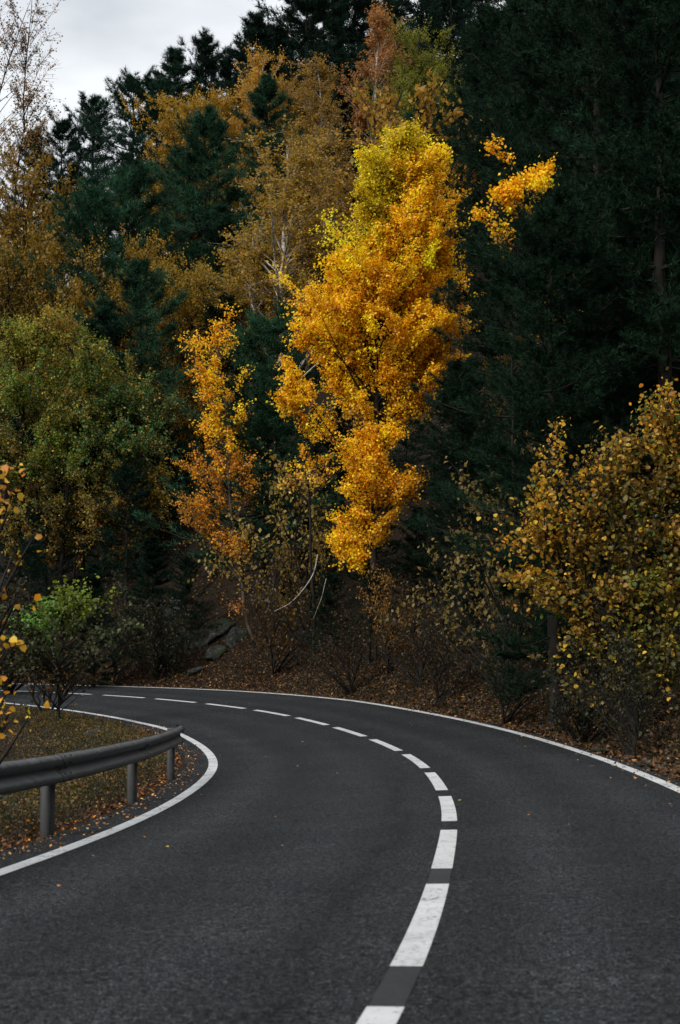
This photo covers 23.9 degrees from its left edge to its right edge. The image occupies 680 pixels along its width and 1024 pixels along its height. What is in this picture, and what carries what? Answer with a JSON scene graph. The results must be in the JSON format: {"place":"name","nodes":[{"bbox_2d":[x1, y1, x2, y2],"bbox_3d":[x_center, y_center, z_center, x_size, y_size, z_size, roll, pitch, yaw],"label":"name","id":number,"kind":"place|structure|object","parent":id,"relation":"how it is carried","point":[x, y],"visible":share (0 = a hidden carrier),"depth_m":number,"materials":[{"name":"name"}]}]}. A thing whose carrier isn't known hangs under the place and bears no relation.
{"place":"outdoors","nodes":[
{"label":"outdoors","id":0,"kind":"place"},
{"bbox_2d":[0,704,166,846],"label":"grass","id":1,"kind":"structure","parent":0,"point":[73,811],"depth_m":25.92,"materials":[{"name":"green plant"}]},
{"bbox_2d":[0,0,504,290],"label":"sky","id":2,"kind":"structure","parent":0,"point":[100,38],"materials":[{"name":"white"}]},
{"bbox_2d":[0,683,679,1023],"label":"road","id":3,"kind":"structure","parent":0,"point":[394,879],"depth_m":12.11,"materials":[{"name":"grey asphalt"}]},
{"bbox_2d":[0,181,679,854],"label":"hillside","id":4,"kind":"structure","parent":0,"point":[226,589],"depth_m":67.06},
{"bbox_2d":[0,459,49,763],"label":"yellow sapling","id":5,"kind":"object","parent":4,"relation":"on","point":[5,498],"visible":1,"depth_m":13.47,"materials":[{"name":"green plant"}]},
{"bbox_2d":[0,406,63,577],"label":"pine tree","id":6,"kind":"object","parent":4,"relation":"on","point":[32,436],"visible":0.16,"depth_m":91.48,"materials":[{"name":"green plant"}]},
{"bbox_2d":[0,0,65,362],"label":"bare birch","id":7,"kind":"object","parent":4,"relation":"on","point":[26,102],"visible":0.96,"depth_m":108.73,"materials":[{"name":"brown plant"}]},
{"bbox_2d":[0,126,69,273],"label":"tree","id":8,"kind":"object","parent":4,"relation":"on","point":[10,196],"visible":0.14,"depth_m":160.37,"materials":[{"name":"brown plant"}]},
{"bbox_2d":[0,571,78,694],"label":"shrub","id":9,"kind":"object","parent":4,"relation":"on","point":[10,675],"visible":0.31,"depth_m":65.31,"materials":[{"name":"green plant"}]},
{"bbox_2d":[0,531,85,682],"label":"pine tree","id":10,"kind":"object","parent":4,"relation":"on","point":[33,571],"visible":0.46,"depth_m":75.25,"materials":[{"name":"green plant"}]},
{"bbox_2d":[0,468,91,598],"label":"pine tree","id":11,"kind":"object","parent":4,"relation":"on","point":[32,518],"visible":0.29,"depth_m":84.75,"materials":[{"name":"green plant"}]},
{"bbox_2d":[2,104,100,286],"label":"pine tree","id":12,"kind":"object","parent":4,"relation":"on","point":[63,127],"visible":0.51,"depth_m":158.67,"materials":[{"name":"green plant"}]},
{"bbox_2d":[0,216,110,570],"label":"autumn tree","id":13,"kind":"object","parent":4,"relation":"on","point":[4,261],"visible":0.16,"depth_m":94.02,"materials":[{"name":"orange plant"}]},
{"bbox_2d":[0,128,121,471],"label":"autumn tree","id":14,"kind":"object","parent":4,"relation":"on","point":[10,230],"visible":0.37,"depth_m":100.58,"materials":[{"name":"brown plant"}]},
{"bbox_2d":[0,268,132,537],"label":"autumn tree","id":15,"kind":"object","parent":4,"relation":"on","point":[74,292],"visible":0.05,"depth_m":93.23,"materials":[{"name":"green plant"}]},
{"bbox_2d":[0,568,144,722],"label":"lime shrub","id":16,"kind":"object","parent":4,"relation":"on","point":[66,609],"visible":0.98,"depth_m":46.65,"materials":[{"name":"green plant"}]},
{"bbox_2d":[6,409,147,592],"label":"pine tree","id":17,"kind":"object","parent":4,"relation":"on","point":[85,465],"visible":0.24,"depth_m":83.75,"materials":[{"name":"green plant"}]},
{"bbox_2d":[0,166,171,427],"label":"pine tree","id":18,"kind":"object","parent":4,"relation":"on","point":[96,201],"visible":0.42,"depth_m":96.96,"materials":[{"name":"green plant"}]},
{"bbox_2d":[54,89,126,273],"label":"pine tree","id":19,"kind":"object","parent":4,"relation":"on","point":[89,104],"visible":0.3,"depth_m":163.53,"materials":[{"name":"green plant"}]},
{"bbox_2d":[52,563,130,686],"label":"pine tree","id":20,"kind":"object","parent":4,"relation":"on","point":[95,569],"visible":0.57,"depth_m":67.60,"materials":[{"name":"green plant"}]},
{"bbox_2d":[0,706,182,850],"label":"fallen leaves","id":21,"kind":"object","parent":4,"relation":"on","point":[110,806],"visible":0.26,"depth_m":20.72,"materials":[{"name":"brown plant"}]},
{"bbox_2d":[0,725,184,838],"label":"guardrail","id":22,"kind":"object","parent":4,"relation":"on","point":[46,773],"visible":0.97,"depth_m":17.71,"materials":[{"name":"metal"}]},
{"bbox_2d":[0,295,189,624],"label":"green tree","id":23,"kind":"object","parent":4,"relation":"on","point":[78,407],"visible":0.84,"depth_m":82.14,"materials":[{"name":"green plant"}]},
{"bbox_2d":[43,295,178,560],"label":"pine tree","id":24,"kind":"object","parent":4,"relation":"on","point":[105,313],"visible":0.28,"depth_m":87.57,"materials":[{"name":"green plant"}]},
{"bbox_2d":[4,223,226,386],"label":"autumn tree","id":25,"kind":"object","parent":4,"relation":"on","point":[113,292],"visible":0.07,"depth_m":94.57,"materials":[{"name":"orange plant"}]},
{"bbox_2d":[64,64,174,243],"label":"pine tree","id":26,"kind":"object","parent":4,"relation":"on","point":[129,81],"visible":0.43,"depth_m":148.70,"materials":[{"name":"green plant"}]},
{"bbox_2d":[77,564,168,685],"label":"shrub","id":27,"kind":"object","parent":4,"relation":"on","point":[121,672],"visible":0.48,"depth_m":69.84,"materials":[{"name":"brown plant"}]},
{"bbox_2d":[42,156,207,351],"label":"pine tree","id":28,"kind":"object","parent":4,"relation":"on","point":[144,179],"visible":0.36,"depth_m":101.11,"materials":[{"name":"green plant"}]},
{"bbox_2d":[84,457,172,603],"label":"pine tree","id":29,"kind":"object","parent":4,"relation":"on","point":[124,472],"visible":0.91,"depth_m":80.52,"materials":[{"name":"green plant"}]},
{"bbox_2d":[35,250,236,534],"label":"pine tree","id":30,"kind":"object","parent":4,"relation":"on","point":[134,297],"visible":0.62,"depth_m":88.29,"materials":[{"name":"green plant"}]},
{"bbox_2d":[105,75,186,215],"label":"pine tree","id":31,"kind":"object","parent":4,"relation":"on","point":[159,86],"visible":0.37,"depth_m":146.72,"materials":[{"name":"green plant"}]},
{"bbox_2d":[56,301,246,497],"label":"autumn tree","id":32,"kind":"object","parent":4,"relation":"on","point":[181,388],"visible":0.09,"depth_m":90.80,"materials":[{"name":"orange plant"}]},
{"bbox_2d":[107,398,199,545],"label":"pine tree","id":33,"kind":"object","parent":4,"relation":"on","point":[176,514],"visible":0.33,"depth_m":85.97,"materials":[{"name":"green plant"}]},
{"bbox_2d":[112,535,199,659],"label":"pine tree","id":34,"kind":"object","parent":4,"relation":"on","point":[150,549],"visible":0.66,"depth_m":71.78,"materials":[{"name":"green plant"}]},
{"bbox_2d":[100,593,222,679],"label":"shrub","id":35,"kind":"object","parent":4,"relation":"on","point":[154,648],"visible":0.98,"depth_m":67.37,"materials":[{"name":"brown plant"}]},
{"bbox_2d":[130,46,204,203],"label":"pine tree","id":36,"kind":"object","parent":4,"relation":"on","point":[173,65],"visible":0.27,"depth_m":150.56,"materials":[{"name":"green plant"}]},
{"bbox_2d":[139,142,212,274],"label":"pine tree","id":37,"kind":"object","parent":4,"relation":"on","point":[171,152],"visible":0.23,"depth_m":132.19,"materials":[{"name":"green plant"}]},
{"bbox_2d":[100,331,252,505],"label":"autumn tree","id":38,"kind":"object","parent":4,"relation":"on","point":[186,422],"visible":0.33,"depth_m":89.41,"materials":[{"name":"green plant"}]},
{"bbox_2d":[108,82,250,268],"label":"autumn tree","id":39,"kind":"object","parent":4,"relation":"on","point":[169,112],"visible":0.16,"depth_m":135.74,"materials":[{"name":"orange plant"}]},
{"bbox_2d":[90,102,275,364],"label":"pine tree","id":40,"kind":"object","parent":4,"relation":"on","point":[211,130],"visible":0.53,"depth_m":105.26,"materials":[{"name":"green plant"}]},
{"bbox_2d":[116,254,255,472],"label":"autumn tree","id":41,"kind":"object","parent":4,"relation":"on","point":[195,302],"visible":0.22,"depth_m":93.03,"materials":[{"name":"green plant"}]},
{"bbox_2d":[155,550,216,652],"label":"pine tree","id":42,"kind":"object","parent":4,"relation":"on","point":[187,563],"visible":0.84,"depth_m":70.15,"materials":[{"name":"green plant"}]},
{"bbox_2d":[148,25,234,206],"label":"pine tree","id":43,"kind":"object","parent":4,"relation":"on","point":[206,59],"visible":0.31,"depth_m":151.39,"materials":[{"name":"green plant"}]},
{"bbox_2d":[169,455,253,579],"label":"pine tree","id":44,"kind":"object","parent":4,"relation":"on","point":[202,538],"visible":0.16,"depth_m":77.04,"materials":[{"name":"green plant"}]},
{"bbox_2d":[165,300,266,640],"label":"golden young tree","id":45,"kind":"object","parent":4,"relation":"on","point":[221,537],"visible":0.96,"depth_m":68.37,"materials":[{"name":"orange plant"}]},
{"bbox_2d":[190,43,249,185],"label":"pine tree","id":46,"kind":"object","parent":4,"relation":"on","point":[226,72],"visible":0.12,"depth_m":148.32,"materials":[{"name":"green plant"}]},
{"bbox_2d":[182,294,267,442],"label":"pine tree","id":47,"kind":"object","parent":4,"relation":"on","point":[221,313],"visible":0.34,"depth_m":93.78,"materials":[{"name":"green plant"}]},
{"bbox_2d":[170,83,284,247],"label":"autumn tree","id":48,"kind":"object","parent":4,"relation":"on","point":[225,104],"visible":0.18,"depth_m":134.24,"materials":[{"name":"orange plant"}]},
{"bbox_2d":[186,201,277,405],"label":"pine tree","id":49,"kind":"object","parent":4,"relation":"on","point":[218,212],"visible":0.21,"depth_m":99.47,"materials":[{"name":"green plant"}]},
{"bbox_2d":[131,290,349,593],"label":"pine tree","id":50,"kind":"object","parent":4,"relation":"on","point":[273,329],"visible":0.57,"depth_m":71.12,"materials":[{"name":"green plant"}]},
{"bbox_2d":[211,71,307,267],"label":"pine tree","id":51,"kind":"object","parent":4,"relation":"on","point":[264,96],"visible":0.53,"depth_m":124.50,"materials":[{"name":"green plant"}]},
{"bbox_2d":[203,9,318,236],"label":"pine tree","id":52,"kind":"object","parent":4,"relation":"on","point":[249,28],"visible":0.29,"depth_m":144.84,"materials":[{"name":"green plant"}]},
{"bbox_2d":[221,38,300,235],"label":"birch tree","id":53,"kind":"object","parent":4,"relation":"on","point":[254,76],"visible":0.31,"depth_m":133.10,"materials":[{"name":"orange plant"}]},
{"bbox_2d":[191,213,338,412],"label":"birch tree","id":54,"kind":"object","parent":4,"relation":"on","point":[244,315],"visible":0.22,"depth_m":96.66,"materials":[{"name":"orange plant"}]},
{"bbox_2d":[175,366,368,619],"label":"pine tree","id":55,"kind":"object","parent":4,"relation":"on","point":[269,384],"visible":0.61,"depth_m":68.97,"materials":[{"name":"green plant"}]},
{"bbox_2d":[188,437,364,647],"bbox_3d":[-1.998,1.693,64.333,7.900,9.041,5.907,-1,-5,13],"label":"shrub","id":56,"kind":"object","parent":4,"relation":"on","point":[320,551],"visible":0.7,"depth_m":63.70,"materials":[{"name":"brown plant"}]},
{"bbox_2d":[203,107,358,378],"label":"birch tree","id":57,"kind":"object","parent":4,"relation":"on","point":[288,201],"visible":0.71,"depth_m":94.69,"materials":[{"name":"brown plant"}]},
{"bbox_2d":[223,533,343,675],"bbox_3d":[-2.222,3.692,60.702,5.210,5.963,3.895,-3,-6,28],"label":"shrub","id":58,"kind":"object","parent":4,"relation":"on","point":[282,642],"visible":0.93,"depth_m":60.88,"materials":[{"name":"brown plant"}]},
{"bbox_2d":[230,73,344,230],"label":"autumn tree","id":59,"kind":"object","parent":4,"relation":"on","point":[293,109],"visible":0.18,"depth_m":132.46,"materials":[{"name":"orange plant"}]},
{"bbox_2d":[215,0,372,202],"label":"pine tree","id":60,"kind":"object","parent":4,"relation":"on","point":[291,17],"visible":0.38,"depth_m":142.24,"materials":[{"name":"green plant"}]},
{"bbox_2d":[266,350,351,665],"bbox_3d":[-1.148,-0.069,59.976,3.323,12.179,2.706,0,-5,0],"label":"yellow tree","id":61,"kind":"object","parent":4,"relation":"on","point":[291,394],"visible":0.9,"depth_m":60.33,"materials":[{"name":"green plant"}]},
{"bbox_2d":[253,124,370,351],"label":"birch tree","id":62,"kind":"object","parent":4,"relation":"on","point":[342,165],"visible":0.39,"depth_m":101.17,"materials":[{"name":"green plant"}]},
{"bbox_2d":[268,52,362,229],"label":"birch tree","id":63,"kind":"object","parent":4,"relation":"on","point":[312,104],"visible":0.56,"depth_m":131.29,"materials":[{"name":"brown plant"}]},
{"bbox_2d":[245,0,387,201],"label":"pine tree","id":64,"kind":"object","parent":4,"relation":"on","point":[340,7],"visible":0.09,"depth_m":149.59,"materials":[{"name":"green plant"}]},
{"bbox_2d":[295,567,364,667],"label":"pine tree","id":65,"kind":"object","parent":4,"relation":"on","point":[330,578],"visible":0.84,"depth_m":58.34,"materials":[{"name":"green plant"}]},
{"bbox_2d":[295,601,382,694],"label":"shrub","id":66,"kind":"object","parent":4,"relation":"on","point":[343,619],"visible":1,"depth_m":53.12,"materials":[{"name":"brown plant"}]},
{"bbox_2d":[2,404,677,653],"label":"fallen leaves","id":67,"kind":"object","parent":4,"relation":"on","point":[270,577],"visible":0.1,"depth_m":73.38,"materials":[{"name":"brown plant"}]},
{"bbox_2d":[2,469,679,779],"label":"fallen leaves","id":68,"kind":"object","parent":4,"relation":"on","point":[675,774],"depth_m":49.08,"materials":[{"name":"brown plant"}]},
{"bbox_2d":[313,48,372,194],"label":"pine tree","id":69,"kind":"object","parent":4,"relation":"on","point":[343,60],"visible":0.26,"depth_m":140.88,"materials":[{"name":"green plant"}]},
{"bbox_2d":[304,402,386,527],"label":"pine tree","id":70,"kind":"object","parent":4,"relation":"on","point":[324,489],"visible":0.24,"depth_m":72.18,"materials":[{"name":"green plant"}]},
{"bbox_2d":[322,464,403,584],"bbox_3d":[1.495,0.647,64.365,3.879,5.353,3.712,3,-6,-30],"label":"pine tree","id":71,"kind":"object","parent":4,"relation":"on","point":[382,562],"visible":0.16,"depth_m":64.31,"materials":[{"name":"green plant"}]},
{"bbox_2d":[344,565,402,662],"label":"pine tree","id":72,"kind":"object","parent":4,"relation":"on","point":[365,582],"visible":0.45,"depth_m":56.13,"materials":[{"name":"green plant"}]},
{"bbox_2d":[324,0,423,149],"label":"birch tree","id":73,"kind":"object","parent":4,"relation":"on","point":[377,23],"visible":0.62,"depth_m":126.90,"materials":[{"name":"orange plant"}]},
{"bbox_2d":[266,117,483,636],"bbox_3d":[1.324,-5.174,60.877,8.358,20.081,5.708,0,-5,0],"label":"yellow tree","id":74,"kind":"object","parent":4,"relation":"on","point":[368,316],"visible":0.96,"depth_m":60.37,"materials":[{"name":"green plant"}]},
{"bbox_2d":[323,413,429,664],"bbox_3d":[1.125,0.983,56.560,3.810,9.261,2.829,-2,-5,23],"label":"yellow tree","id":75,"kind":"object","parent":4,"relation":"on","point":[350,546],"visible":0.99,"depth_m":56.59,"materials":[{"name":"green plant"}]},
{"bbox_2d":[332,0,422,203],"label":"pine tree","id":76,"kind":"object","parent":4,"relation":"on","point":[397,12],"visible":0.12,"depth_m":139.47,"materials":[{"name":"green plant"}]},
{"bbox_2d":[87,577,679,744],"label":"weeds","id":77,"kind":"object","parent":4,"relation":"on","point":[478,673],"visible":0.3,"depth_m":55.42,"materials":[{"name":"brown plant"}]},
{"bbox_2d":[290,0,481,133],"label":"pine tree","id":78,"kind":"object","parent":4,"relation":"on","point":[360,38],"visible":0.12,"depth_m":148.97,"materials":[{"name":"green plant"}]},
{"bbox_2d":[356,560,432,673],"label":"shrub","id":79,"kind":"object","parent":4,"relation":"on","point":[387,582],"visible":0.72,"depth_m":53.82,"materials":[{"name":"brown plant"}]},
{"bbox_2d":[360,392,446,509],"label":"pine tree","id":80,"kind":"object","parent":4,"relation":"on","point":[407,449],"visible":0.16,"depth_m":71.31,"materials":[{"name":"green plant"}]},
{"bbox_2d":[352,572,462,687],"bbox_3d":[2.221,3.756,49.989,3.552,4.066,2.656,-2,-5,21],"label":"shrub","id":81,"kind":"object","parent":4,"relation":"on","point":[411,659],"visible":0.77,"depth_m":49.74,"materials":[{"name":"brown plant"}]},
{"bbox_2d":[345,12,476,145],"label":"autumn tree","id":82,"kind":"object","parent":4,"relation":"on","point":[415,75],"visible":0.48,"depth_m":124.66,"materials":[{"name":"green plant"}]},
{"bbox_2d":[382,510,440,607],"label":"pine tree","id":83,"kind":"object","parent":4,"relation":"on","point":[410,538],"visible":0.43,"depth_m":59.19,"materials":[{"name":"green plant"}]},
{"bbox_2d":[304,67,563,298],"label":"tree","id":84,"kind":"object","parent":4,"relation":"on","point":[391,100],"visible":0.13,"depth_m":103.16,"materials":[{"name":"yellow plant"}]},
{"bbox_2d":[400,595,485,708],"bbox_3d":[3.076,4.011,45.886,3.150,3.605,2.355,5,-7,-44],"label":"shrub","id":85,"kind":"object","parent":4,"relation":"on","point":[457,681],"visible":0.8,"depth_m":45.77,"materials":[{"name":"brown plant"}]},
{"bbox_2d":[374,0,521,162],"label":"pine tree","id":86,"kind":"object","parent":4,"relation":"on","point":[455,5],"visible":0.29,"depth_m":138.98,"materials":[{"name":"green plant"}]},
{"bbox_2d":[389,357,519,619],"bbox_3d":[4.283,-0.867,56.126,5.376,9.434,5.889,-4,-7,41],"label":"pine tree","id":87,"kind":"object","parent":4,"relation":"on","point":[460,425],"visible":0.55,"depth_m":55.99,"materials":[{"name":"green plant"}]},
{"bbox_2d":[379,456,544,695],"bbox_3d":[4.171,2.057,43.261,6.142,7.030,4.592,-4,-6,37],"label":"shrub","id":88,"kind":"object","parent":4,"relation":"on","point":[479,613],"visible":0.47,"depth_m":43.06,"materials":[{"name":"brown plant"}]},
{"bbox_2d":[427,565,498,679],"bbox_3d":[3.710,3.254,47.277,2.543,3.456,2.015,3,-6,-35],"label":"pine tree","id":89,"kind":"object","parent":4,"relation":"on","point":[468,579],"visible":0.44,"depth_m":47.32,"materials":[{"name":"green plant"}]},
{"bbox_2d":[431,59,506,233],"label":"pine tree","id":90,"kind":"object","parent":4,"relation":"on","point":[459,90],"visible":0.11,"depth_m":109.75,"materials":[{"name":"green plant"}]},
{"bbox_2d":[421,2,529,325],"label":"pine tree","id":91,"kind":"object","parent":4,"relation":"on","point":[485,46],"visible":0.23,"depth_m":89.81,"materials":[{"name":"green plant"}]},
{"bbox_2d":[274,613,679,771],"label":"grass","id":92,"kind":"structure","parent":4,"relation":"on","point":[509,710],"depth_m":40.91,"materials":[{"name":"brown plant"}]},
{"bbox_2d":[406,217,549,467],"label":"pine tree","id":93,"kind":"object","parent":4,"relation":"on","point":[482,285],"visible":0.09,"depth_m":66.57,"materials":[{"name":"green plant"}]},
{"bbox_2d":[451,599,568,723],"bbox_3d":[4.122,3.683,38.697,3.093,3.540,2.313,-3,-6,32],"label":"shrub","id":94,"kind":"object","parent":4,"relation":"on","point":[503,705],"visible":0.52,"depth_m":38.80,"materials":[{"name":"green plant"}]},
{"bbox_2d":[463,133,599,691],"bbox_3d":[5.633,-2.609,42.436,4.675,15.406,2.080,0,-5,0],"label":"yellow tree","id":95,"kind":"object","parent":4,"relation":"on","point":[535,181],"visible":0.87,"depth_m":42.81,"materials":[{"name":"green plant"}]},
{"bbox_2d":[407,182,663,727],"bbox_3d":[4.796,-1.229,37.332,6.244,12.768,6.839,2,-5,-19],"label":"pine tree","id":96,"kind":"object","parent":4,"relation":"on","point":[551,263],"visible":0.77,"depth_m":36.98,"materials":[{"name":"green plant"}]},
{"bbox_2d":[446,0,624,367],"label":"pine tree","id":97,"kind":"object","parent":4,"relation":"on","point":[496,84],"visible":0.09,"depth_m":75.11,"materials":[{"name":"green plant"}]},
{"bbox_2d":[401,0,679,570],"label":"pine tree","id":98,"kind":"object","parent":4,"relation":"on","point":[558,75],"visible":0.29,"depth_m":48.01,"materials":[{"name":"green plant"}]},
{"bbox_2d":[435,0,677,479],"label":"pine tree","id":99,"kind":"object","parent":4,"relation":"on","point":[474,249],"visible":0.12,"depth_m":52.75,"materials":[{"name":"green plant"}]},
{"bbox_2d":[456,196,679,655],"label":"pine tree","id":100,"kind":"object","parent":4,"relation":"on","point":[675,374],"visible":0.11,"depth_m":39.78,"materials":[{"name":"green plant"}]},
{"bbox_2d":[460,366,679,740],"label":"hazel bush","id":101,"kind":"object","parent":4,"relation":"on","point":[615,599],"visible":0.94,"depth_m":30.88,"materials":[{"name":"yellow plant"}]},
{"bbox_2d":[475,0,679,660],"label":"pine tree","id":102,"kind":"object","parent":4,"relation":"on","point":[657,57],"visible":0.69,"depth_m":38.11,"materials":[{"name":"green plant"}]},
{"bbox_2d":[527,636,640,743],"bbox_3d":[5.211,3.663,32.553,2.855,2.579,2.294,1,-5,-13],"label":"shrub","id":103,"kind":"object","parent":4,"relation":"on","point":[583,731],"visible":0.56,"depth_m":32.59,"materials":[{"name":"brown plant"}]},
{"bbox_2d":[557,617,677,755],"bbox_3d":[5.145,3.283,28.937,2.423,2.773,1.812,-5,-7,42],"label":"shrub","id":104,"kind":"object","parent":4,"relation":"on","point":[628,688],"visible":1,"depth_m":28.76,"materials":[{"name":"brown plant"}]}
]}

